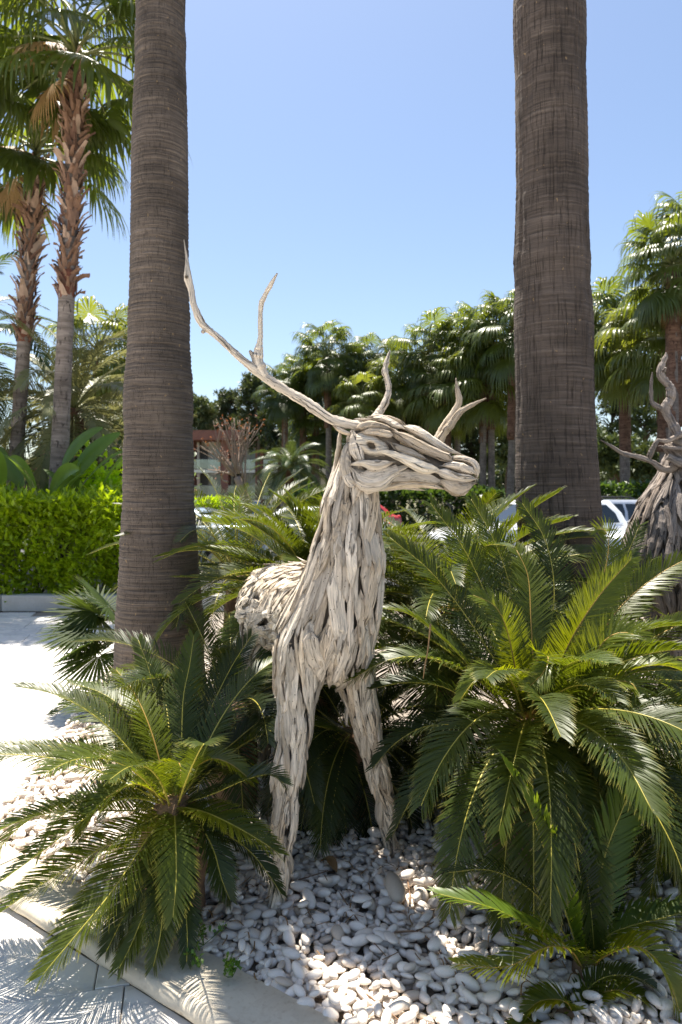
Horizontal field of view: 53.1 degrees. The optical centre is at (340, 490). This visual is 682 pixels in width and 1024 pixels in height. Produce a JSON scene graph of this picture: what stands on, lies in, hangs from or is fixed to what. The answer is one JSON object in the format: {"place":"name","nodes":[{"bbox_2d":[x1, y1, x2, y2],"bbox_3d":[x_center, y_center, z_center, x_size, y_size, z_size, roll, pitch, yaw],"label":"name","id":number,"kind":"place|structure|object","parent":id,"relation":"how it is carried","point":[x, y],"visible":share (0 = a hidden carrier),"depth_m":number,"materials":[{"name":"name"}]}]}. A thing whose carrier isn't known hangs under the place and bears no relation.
{"place":"outdoors","nodes":[
{"label":"outdoors","id":0,"kind":"place"},
{"bbox_2d":[2,572,117,593],"bbox_3d":[-7.277,1.540,11.200,9.446,0.001,3.600,0,0,0],"label":"hedge bed","id":1,"kind":"object","parent":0,"point":[99,580],"depth_m":11.20,"materials":[{"name":"soil"}]},
{"bbox_2d":[0,479,122,602],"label":"hedge","id":2,"kind":"object","parent":1,"relation":"on","point":[66,513],"visible":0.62,"depth_m":9.47,"materials":[{"name":"green plant"}]},
{"bbox_2d":[0,426,122,582],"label":"paddle plant","id":3,"kind":"object","parent":1,"relation":"on","point":[86,459],"visible":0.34,"depth_m":11.38,"materials":[{"name":"green plant"}]},
{"bbox_2d":[0,450,122,574],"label":"paddle plant","id":4,"kind":"object","parent":1,"relation":"on","point":[17,466],"visible":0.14,"depth_m":11.23,"materials":[{"name":"green plant"}]},
{"bbox_2d":[43,469,112,573],"bbox_3d":[-4.041,0.494,11.939,2.120,2.144,2.420,0,0,-39],"label":"paddle plant","id":5,"kind":"object","parent":1,"relation":"on","point":[71,477],"visible":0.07,"depth_m":11.39,"materials":[{"name":"green plant"}]},
{"bbox_2d":[48,434,122,574],"bbox_3d":[-4.181,0.373,12.646,2.075,2.798,2.197,0,0,0],"label":"shrub","id":6,"kind":"object","parent":1,"relation":"on","point":[99,477],"visible":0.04,"depth_m":12.14,"materials":[{"name":"green plant"}]},
{"bbox_2d":[0,0,192,573],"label":"fan palm","id":7,"kind":"object","parent":1,"relation":"on","point":[76,74],"visible":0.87,"depth_m":11.87,"materials":[{"name":"bark"},{"name":"green leaf"},{"name":"dry leaf"}]},
{"bbox_2d":[0,612,192,1023],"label":"pavement","id":8,"kind":"structure","parent":0,"point":[82,989],"depth_m":2.45,"materials":[{"name":"white concrete"}]},
{"bbox_2d":[0,594,223,611],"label":"planter kerb","id":9,"kind":"structure","parent":8,"relation":"on","point":[28,603],"depth_m":9.22,"materials":[{"name":"grey concrete"}]},
{"bbox_2d":[0,841,340,1023],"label":"coping","id":10,"kind":"object","parent":8,"relation":"on","point":[207,991],"visible":0.61,"depth_m":2.21,"materials":[{"name":"grey concrete"}]},
{"bbox_2d":[183,948,203,967],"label":"weed","id":11,"kind":"object","parent":10,"relation":"on","point":[198,963],"visible":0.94,"depth_m":2.24,"materials":[{"name":"green plant"}]},
{"bbox_2d":[222,951,241,977],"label":"weed","id":12,"kind":"object","parent":10,"relation":"on","point":[229,965],"visible":1,"depth_m":2.19,"materials":[{"name":"green plant"}]},
{"bbox_2d":[0,493,628,611],"bbox_3d":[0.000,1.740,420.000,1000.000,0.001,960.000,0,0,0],"label":"ground","id":13,"kind":"structure","parent":0,"point":[407,506],"depth_m":57.02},
{"bbox_2d":[192,390,218,473],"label":"pine tree","id":14,"kind":"object","parent":13,"relation":"on","point":[205,410],"visible":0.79,"depth_m":69.49,"materials":[{"name":"green plant"}]},
{"bbox_2d":[194,495,251,514],"bbox_3d":[-10.636,0.864,37.935,11.580,1.564,2.906,0,0,0],"label":"hedge","id":15,"kind":"object","parent":13,"relation":"on","point":[213,499],"visible":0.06,"depth_m":37.06,"materials":[{"name":"green plant"}]},
{"bbox_2d":[212,387,243,429],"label":"pine tree","id":16,"kind":"object","parent":13,"relation":"on","point":[225,400],"visible":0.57,"depth_m":73.38,"materials":[{"name":"green plant"}]},
{"bbox_2d":[193,414,264,513],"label":"bare tree","id":17,"kind":"object","parent":13,"relation":"on","point":[237,468],"visible":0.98,"depth_m":32.97,"materials":[{"name":"orange plant"}]},
{"bbox_2d":[217,408,252,429],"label":"pine tree","id":18,"kind":"object","parent":13,"relation":"on","point":[237,423],"visible":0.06,"depth_m":70.88,"materials":[{"name":"green plant"}]},
{"bbox_2d":[192,430,298,506],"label":"building","id":19,"kind":"structure","parent":13,"relation":"on","point":[204,462],"depth_m":69.50,"materials":[{"name":"grey plaster"},{"name":"glass"}]},
{"bbox_2d":[200,474,207,495],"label":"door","id":20,"kind":"structure","parent":19,"relation":"in","point":[203,479],"depth_m":69.51,"materials":[{"name":"glass"}]},
{"bbox_2d":[200,449,207,469],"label":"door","id":21,"kind":"structure","parent":19,"relation":"in","point":[203,463],"depth_m":69.51,"materials":[{"name":"glass"}]},
{"bbox_2d":[216,474,220,494],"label":"window","id":22,"kind":"structure","parent":19,"relation":"in","point":[218,479],"depth_m":69.52,"materials":[{"name":"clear glass"}]},
{"bbox_2d":[216,449,220,469],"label":"window","id":23,"kind":"structure","parent":19,"relation":"in","point":[218,464],"depth_m":69.52,"materials":[{"name":"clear glass"}]},
{"bbox_2d":[234,474,241,495],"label":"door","id":24,"kind":"structure","parent":19,"relation":"in","point":[237,474],"depth_m":69.51,"materials":[{"name":"glass"}]},
{"bbox_2d":[250,474,254,495],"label":"window","id":25,"kind":"structure","parent":19,"relation":"in","point":[251,475],"depth_m":69.52,"materials":[{"name":"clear glass"}]},
{"bbox_2d":[250,449,254,469],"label":"window","id":26,"kind":"structure","parent":19,"relation":"in","point":[252,456],"depth_m":69.52,"materials":[{"name":"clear glass"}]},
{"bbox_2d":[233,372,274,499],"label":"pine tree","id":27,"kind":"object","parent":13,"relation":"on","point":[250,384],"visible":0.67,"depth_m":65.72,"materials":[{"name":"green plant"}]},
{"bbox_2d":[256,390,289,507],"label":"pine tree","id":28,"kind":"object","parent":13,"relation":"on","point":[272,436],"visible":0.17,"depth_m":61.83,"materials":[{"name":"green plant"}]},
{"bbox_2d":[250,362,319,507],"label":"fan palm","id":29,"kind":"object","parent":13,"relation":"on","point":[280,412],"visible":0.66,"depth_m":41.17,"materials":[{"name":"green plant"}]},
{"bbox_2d":[248,440,330,501],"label":"feather palm","id":30,"kind":"object","parent":13,"relation":"on","point":[288,466],"visible":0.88,"depth_m":33.70,"materials":[{"name":"green plant"}]},
{"bbox_2d":[274,351,323,505],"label":"fan palm","id":31,"kind":"object","parent":13,"relation":"on","point":[291,359],"visible":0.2,"depth_m":42.48,"materials":[{"name":"green plant"}]},
{"bbox_2d":[274,412,333,474],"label":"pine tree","id":32,"kind":"object","parent":13,"relation":"on","point":[310,464],"visible":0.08,"depth_m":57.84,"materials":[{"name":"green plant"}]},
{"bbox_2d":[288,398,345,503],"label":"fan palm","id":33,"kind":"object","parent":13,"relation":"on","point":[314,433],"visible":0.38,"depth_m":43.14,"materials":[{"name":"green plant"}]},
{"bbox_2d":[8,443,638,502],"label":"distant woods","id":34,"kind":"object","parent":13,"relation":"on","point":[499,479],"visible":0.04,"depth_m":97.20,"materials":[{"name":"green plant"}]},
{"bbox_2d":[288,319,367,486],"bbox_3d":[-0.876,-4.112,40.074,4.314,11.668,4.682,0,0,-24],"label":"fan palm","id":35,"kind":"object","parent":13,"relation":"on","point":[317,377],"visible":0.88,"depth_m":39.31,"materials":[{"name":"green plant"}]},
{"bbox_2d":[322,405,346,457],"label":"pine tree","id":36,"kind":"object","parent":13,"relation":"on","point":[334,447],"depth_m":55.72,"materials":[{"name":"green plant"}]},
{"bbox_2d":[305,468,385,504],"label":"building","id":37,"kind":"structure","parent":13,"relation":"on","point":[321,481],"depth_m":79.55,"materials":[{"name":"white paint"}]},
{"bbox_2d":[318,341,380,414],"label":"fan palm","id":38,"kind":"object","parent":13,"relation":"on","point":[361,357],"visible":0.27,"depth_m":39.94,"materials":[{"name":"green plant"}]},
{"bbox_2d":[326,371,397,442],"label":"fan palm","id":39,"kind":"object","parent":13,"relation":"on","point":[358,409],"visible":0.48,"depth_m":37.17,"materials":[{"name":"green plant"}]},
{"bbox_2d":[337,332,401,407],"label":"fan palm","id":40,"kind":"object","parent":13,"relation":"on","point":[370,340],"visible":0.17,"depth_m":41.20,"materials":[{"name":"green plant"}]},
{"bbox_2d":[364,350,426,517],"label":"fan palm","id":41,"kind":"object","parent":13,"relation":"on","point":[397,392],"visible":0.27,"depth_m":37.85,"materials":[{"name":"green plant"}]},
{"bbox_2d":[288,481,506,533],"bbox_3d":[2.254,0.733,27.985,9.226,2.361,1.771,0,0,0],"label":"hedge","id":42,"kind":"object","parent":13,"relation":"on","point":[401,496],"visible":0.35,"depth_m":27.63,"materials":[{"name":"green plant"}]},
{"bbox_2d":[391,376,433,519],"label":"fan palm","id":43,"kind":"object","parent":13,"relation":"on","point":[410,422],"visible":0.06,"depth_m":38.85,"materials":[{"name":"green plant"}]},
{"bbox_2d":[385,307,465,520],"bbox_3d":[4.791,-3.936,37.133,4.935,11.320,4.479,0,0,0],"label":"fan palm","id":44,"kind":"object","parent":13,"relation":"on","point":[416,331],"visible":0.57,"depth_m":35.96,"materials":[{"name":"green plant"}]},
{"bbox_2d":[399,344,482,522],"bbox_3d":[5.583,-3.008,35.975,5.015,9.478,4.702,0,0,43],"label":"fan palm","id":45,"kind":"object","parent":13,"relation":"on","point":[434,418],"visible":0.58,"depth_m":35.05,"materials":[{"name":"green plant"}]},
{"bbox_2d":[416,309,495,516],"bbox_3d":[6.628,-4.067,38.003,4.717,11.577,4.864,0,0,35],"label":"fan palm","id":46,"kind":"object","parent":13,"relation":"on","point":[456,447],"visible":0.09,"depth_m":37.27,"materials":[{"name":"green plant"}]},
{"bbox_2d":[437,340,514,501],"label":"fan palm","id":47,"kind":"object","parent":13,"relation":"on","point":[479,415],"visible":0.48,"depth_m":34.00,"materials":[{"name":"green plant"}]},
{"bbox_2d":[451,422,500,487],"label":"pine tree","id":48,"kind":"object","parent":13,"relation":"on","point":[471,448],"visible":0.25,"depth_m":49.11,"materials":[{"name":"green plant"}]},
{"bbox_2d":[444,300,513,511],"bbox_3d":[7.860,-4.087,34.764,5.154,11.618,5.349,0,0,0],"label":"fan palm","id":49,"kind":"object","parent":13,"relation":"on","point":[465,321],"visible":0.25,"depth_m":34.62,"materials":[{"name":"green plant"}]},
{"bbox_2d":[460,289,515,497],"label":"fan palm","id":50,"kind":"object","parent":13,"relation":"on","point":[504,367],"visible":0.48,"depth_m":32.59,"materials":[{"name":"green plant"}]},
{"bbox_2d":[486,415,515,494],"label":"pine tree","id":51,"kind":"object","parent":13,"relation":"on","point":[501,452],"visible":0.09,"depth_m":45.52,"materials":[{"name":"green plant"}]},
{"bbox_2d":[591,276,639,377],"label":"fan palm","id":52,"kind":"object","parent":13,"relation":"on","point":[608,299],"visible":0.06,"depth_m":29.72,"materials":[{"name":"green plant"}]},
{"bbox_2d":[595,392,635,480],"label":"pine tree","id":53,"kind":"object","parent":13,"relation":"on","point":[611,427],"visible":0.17,"depth_m":47.72,"materials":[{"name":"green plant"}]},
{"bbox_2d":[597,425,642,498],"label":"pine tree","id":54,"kind":"object","parent":13,"relation":"on","point":[608,456],"visible":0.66,"depth_m":43.22,"materials":[{"name":"green plant"}]},
{"bbox_2d":[600,478,651,498],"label":"hedge","id":55,"kind":"object","parent":13,"relation":"on","point":[611,488],"visible":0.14,"depth_m":24.59,"materials":[{"name":"green plant"}]},
{"bbox_2d":[593,282,659,498],"bbox_3d":[12.094,-3.352,28.962,4.914,10.155,5.213,0,0,0],"label":"fan palm","id":56,"kind":"object","parent":13,"relation":"on","point":[600,379],"visible":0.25,"depth_m":28.47,"materials":[{"name":"green plant"}]},
{"bbox_2d":[612,399,656,481],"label":"pine tree","id":57,"kind":"object","parent":13,"relation":"on","point":[648,425],"visible":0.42,"depth_m":45.69,"materials":[{"name":"green plant"}]},
{"bbox_2d":[615,437,658,493],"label":"pine tree","id":58,"kind":"object","parent":13,"relation":"on","point":[641,470],"visible":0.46,"depth_m":41.22,"materials":[{"name":"green plant"}]},
{"bbox_2d":[612,210,681,437],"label":"fan palm","id":59,"kind":"object","parent":13,"relation":"on","point":[659,307],"visible":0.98,"depth_m":22.80,"materials":[{"name":"green plant"}]},
{"bbox_2d":[19,534,617,591],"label":"car park","id":60,"kind":"structure","parent":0,"point":[262,565],"depth_m":13.84,"materials":[{"name":"grey asphalt"}]},
{"bbox_2d":[0,251,56,450],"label":"feather palm","id":61,"kind":"object","parent":60,"relation":"on","point":[10,330],"visible":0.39,"depth_m":14.65,"materials":[{"name":"green plant"}]},
{"bbox_2d":[0,27,130,569],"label":"fan palm","id":62,"kind":"object","parent":60,"relation":"on","point":[32,177],"visible":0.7,"depth_m":13.37,"materials":[{"name":"bark"},{"name":"green leaf"},{"name":"dry leaf"}]},
{"bbox_2d":[34,296,127,441],"bbox_3d":[-8.542,-2.425,24.006,4.331,8.298,4.440,0,0,0],"label":"fan palm","id":63,"kind":"object","parent":60,"relation":"on","point":[115,327],"visible":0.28,"depth_m":23.09,"materials":[{"name":"green plant"}]},
{"bbox_2d":[0,309,194,545],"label":"feather palm","id":64,"kind":"object","parent":60,"relation":"on","point":[78,415],"visible":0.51,"depth_m":13.57,"materials":[{"name":"green plant"}]},
{"bbox_2d":[3,381,196,482],"bbox_3d":[-6.210,-0.494,16.941,4.703,4.188,4.598,0,0,32],"label":"feather palm","id":65,"kind":"object","parent":60,"relation":"on","point":[111,416],"visible":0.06,"depth_m":16.61,"materials":[{"name":"green plant"}]},
{"bbox_2d":[15,422,210,506],"bbox_3d":[-4.529,0.122,13.898,3.820,3.089,2.715,0,0,-24],"label":"shrub","id":66,"kind":"object","parent":60,"relation":"on","point":[90,440],"visible":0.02,"depth_m":13.61,"materials":[{"name":"green plant"}]},
{"bbox_2d":[76,507,273,571],"bbox_3d":[-3.708,1.050,14.602,4.455,1.360,2.060,0,0,9],"label":"parked car","id":67,"kind":"object","parent":60,"relation":"on","point":[208,554],"visible":0.02,"depth_m":13.59,"materials":[{"name":"white paint"}]},
{"bbox_2d":[273,506,390,560],"bbox_3d":[-1.085,1.050,15.599,4.455,1.360,2.060,0,0,-3],"label":"parked car","id":68,"kind":"object","parent":60,"relation":"on","point":[298,522],"visible":0.01,"depth_m":14.88,"materials":[{"name":"white paint"}]},
{"bbox_2d":[380,504,401,524],"bbox_3d":[-0.263,1.030,19.999,3.955,1.400,2.000,0,0,-6],"label":"parked car","id":69,"kind":"object","parent":60,"relation":"on","point":[397,517],"visible":0.04,"depth_m":19.45,"materials":[{"name":"red paint"}]},
{"bbox_2d":[426,498,625,564],"bbox_3d":[4.066,0.929,14.997,4.355,1.602,2.080,0,0,-14],"label":"parked car","id":70,"kind":"object","parent":60,"relation":"on","point":[610,511],"visible":0.01,"depth_m":14.66,"materials":[{"name":"white paint"}]},
{"bbox_2d":[605,520,629,565],"bbox_3d":[7.075,1.050,13.998,4.455,1.360,2.060,0,0,-7],"label":"parked car","id":71,"kind":"object","parent":60,"relation":"on","point":[622,527],"visible":0.03,"depth_m":13.41,"materials":[{"name":"silver metal"}]},
{"bbox_2d":[601,496,636,521],"bbox_3d":[5.350,0.929,16.500,4.355,1.602,2.080,0,0,0],"label":"parked car","id":72,"kind":"object","parent":60,"relation":"on","point":[626,508],"visible":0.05,"depth_m":15.80,"materials":[{"name":"silver metal"}]},
{"bbox_2d":[594,284,667,462],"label":"fan palm","id":73,"kind":"object","parent":60,"relation":"on","point":[640,382],"visible":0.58,"depth_m":25.79,"materials":[{"name":"green plant"}]},
{"bbox_2d":[636,191,681,293],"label":"fan palm","id":74,"kind":"object","parent":60,"relation":"on","point":[675,207],"visible":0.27,"depth_m":23.74,"materials":[{"name":"green plant"}]},
{"bbox_2d":[0,600,681,1023],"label":"planting bed","id":75,"kind":"object","parent":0,"point":[332,962],"visible":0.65,"depth_m":2.43,"materials":[{"name":"white pebbles"},{"name":"stone"}]},
{"bbox_2d":[33,576,116,690],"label":"dwarf fan palm","id":76,"kind":"object","parent":75,"relation":"on","point":[88,615],"visible":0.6,"depth_m":5.00,"materials":[{"name":"green plant"}]},
{"bbox_2d":[107,0,205,742],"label":"palm tree","id":77,"kind":"object","parent":75,"relation":"on","point":[158,503],"visible":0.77,"depth_m":4.42,"materials":[{"name":"brown plant"}]},
{"bbox_2d":[0,628,342,992],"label":"cycad","id":78,"kind":"object","parent":75,"relation":"on","point":[163,887],"visible":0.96,"depth_m":2.45,"materials":[{"name":"green plant"}]},
{"bbox_2d":[175,920,226,950],"bbox_3d":[-0.484,1.513,2.333,0.195,0.106,0.100,0,0,0],"label":"weed","id":79,"kind":"object","parent":75,"relation":"on","point":[202,934],"visible":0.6,"depth_m":2.35,"materials":[{"name":"green plant"}]},
{"bbox_2d":[86,468,326,696],"bbox_3d":[-0.748,0.710,5.346,2.247,1.841,2.240,0,0,-31],"label":"cycad","id":80,"kind":"object","parent":75,"relation":"on","point":[229,606],"visible":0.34,"depth_m":5.09,"materials":[{"name":"green plant"}]},
{"bbox_2d":[44,599,402,844],"bbox_3d":[-0.551,1.121,3.434,1.716,1.018,1.626,0,0,0],"label":"cycad","id":81,"kind":"object","parent":75,"relation":"on","point":[244,794],"visible":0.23,"depth_m":3.15,"materials":[{"name":"green plant"}]},
{"bbox_2d":[149,488,468,735],"bbox_3d":[-0.157,0.773,4.138,1.849,1.715,2.018,0,0,28],"label":"cycad","id":82,"kind":"object","parent":75,"relation":"on","point":[280,532],"visible":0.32,"depth_m":3.88,"materials":[{"name":"green plant"}]},
{"bbox_2d":[298,870,327,879],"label":"twig","id":83,"kind":"object","parent":75,"relation":"on","point":[311,875],"visible":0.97,"depth_m":2.77,"materials":[{"name":"brown wood"}]},
{"bbox_2d":[320,855,337,871],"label":"fallen leaf","id":84,"kind":"object","parent":75,"relation":"on","point":[331,861],"visible":0.92,"depth_m":2.81,"materials":[{"name":"brown plant"}]},
{"bbox_2d":[184,240,486,918],"bbox_3d":[0.017,0.379,3.324,1.260,2.714,1.514,0,0,0],"label":"deer sculpture","id":85,"kind":"object","parent":75,"relation":"on","point":[314,620],"visible":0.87,"depth_m":2.65,"materials":[{"name":"beige wood"}]},
{"bbox_2d":[233,669,480,860],"bbox_3d":[0.029,1.332,3.423,1.413,0.867,1.336,0,0,0],"label":"cycad","id":86,"kind":"object","parent":75,"relation":"on","point":[342,761],"visible":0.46,"depth_m":3.18,"materials":[{"name":"green plant"}]},
{"bbox_2d":[338,891,385,955],"bbox_3d":[0.068,1.565,2.479,0.011,0.006,0.400,0,0,-23],"label":"twig","id":87,"kind":"object","parent":75,"relation":"on","point":[357,919],"visible":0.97,"depth_m":2.52,"materials":[{"name":"wood"}]},
{"bbox_2d":[366,993,403,1023],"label":"twig","id":88,"kind":"object","parent":75,"relation":"on","point":[370,997],"visible":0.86,"depth_m":2.09,"materials":[{"name":"beige wood"}]},
{"bbox_2d":[407,880,410,913],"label":"twig","id":89,"kind":"object","parent":75,"relation":"on","point":[409,895],"visible":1,"depth_m":2.63,"materials":[{"name":"brown wood"}]},
{"bbox_2d":[394,930,464,985],"bbox_3d":[0.318,1.565,2.312,0.076,0.008,0.334,0,0,-38],"label":"twig","id":90,"kind":"object","parent":75,"relation":"on","point":[409,931],"visible":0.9,"depth_m":2.42,"materials":[{"name":"wood"}]},
{"bbox_2d":[416,920,445,930],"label":"twig","id":91,"kind":"object","parent":75,"relation":"on","point":[427,925],"visible":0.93,"depth_m":2.46,"materials":[{"name":"brown wood"}]},
{"bbox_2d":[273,483,665,775],"bbox_3d":[0.655,0.793,4.006,2.180,1.674,2.101,0,0,-28],"label":"cycad","id":92,"kind":"object","parent":75,"relation":"on","point":[430,691],"visible":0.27,"depth_m":3.61,"materials":[{"name":"green plant"}]},
{"bbox_2d":[344,491,681,964],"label":"cycad","id":93,"kind":"object","parent":75,"relation":"on","point":[577,682],"visible":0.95,"depth_m":2.61,"materials":[{"name":"green plant"}]},
{"bbox_2d":[423,624,431,678],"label":"twig","id":94,"kind":"object","parent":93,"relation":"hanging from","point":[427,648],"visible":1,"depth_m":2.60,"materials":[{"name":"brown wood"}]},
{"bbox_2d":[427,740,681,1022],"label":"cycad","id":95,"kind":"object","parent":75,"relation":"on","point":[637,914],"visible":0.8,"depth_m":2.26,"materials":[{"name":"green plant"}]},
{"bbox_2d":[513,0,605,741],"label":"palm tree","id":96,"kind":"object","parent":75,"relation":"on","point":[556,428],"visible":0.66,"depth_m":4.20,"materials":[{"name":"brown plant"}]},
{"bbox_2d":[504,959,669,1023],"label":"cycad","id":97,"kind":"object","parent":75,"relation":"on","point":[547,995],"visible":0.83,"depth_m":2.11,"materials":[{"name":"green plant"}]},
{"bbox_2d":[534,622,681,901],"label":"cycad","id":98,"kind":"object","parent":75,"relation":"on","point":[649,867],"visible":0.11,"depth_m":2.65,"materials":[{"name":"green plant"}]},
{"bbox_2d":[600,352,681,715],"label":"deer sculpture","id":99,"kind":"object","parent":75,"relation":"on","point":[658,505],"visible":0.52,"depth_m":4.35,"materials":[{"name":"beige wood"}]},
{"bbox_2d":[0,0,681,491],"label":"sky","id":100,"kind":"structure","parent":0,"point":[360,154],"materials":[{"name":"blue"}]}
]}

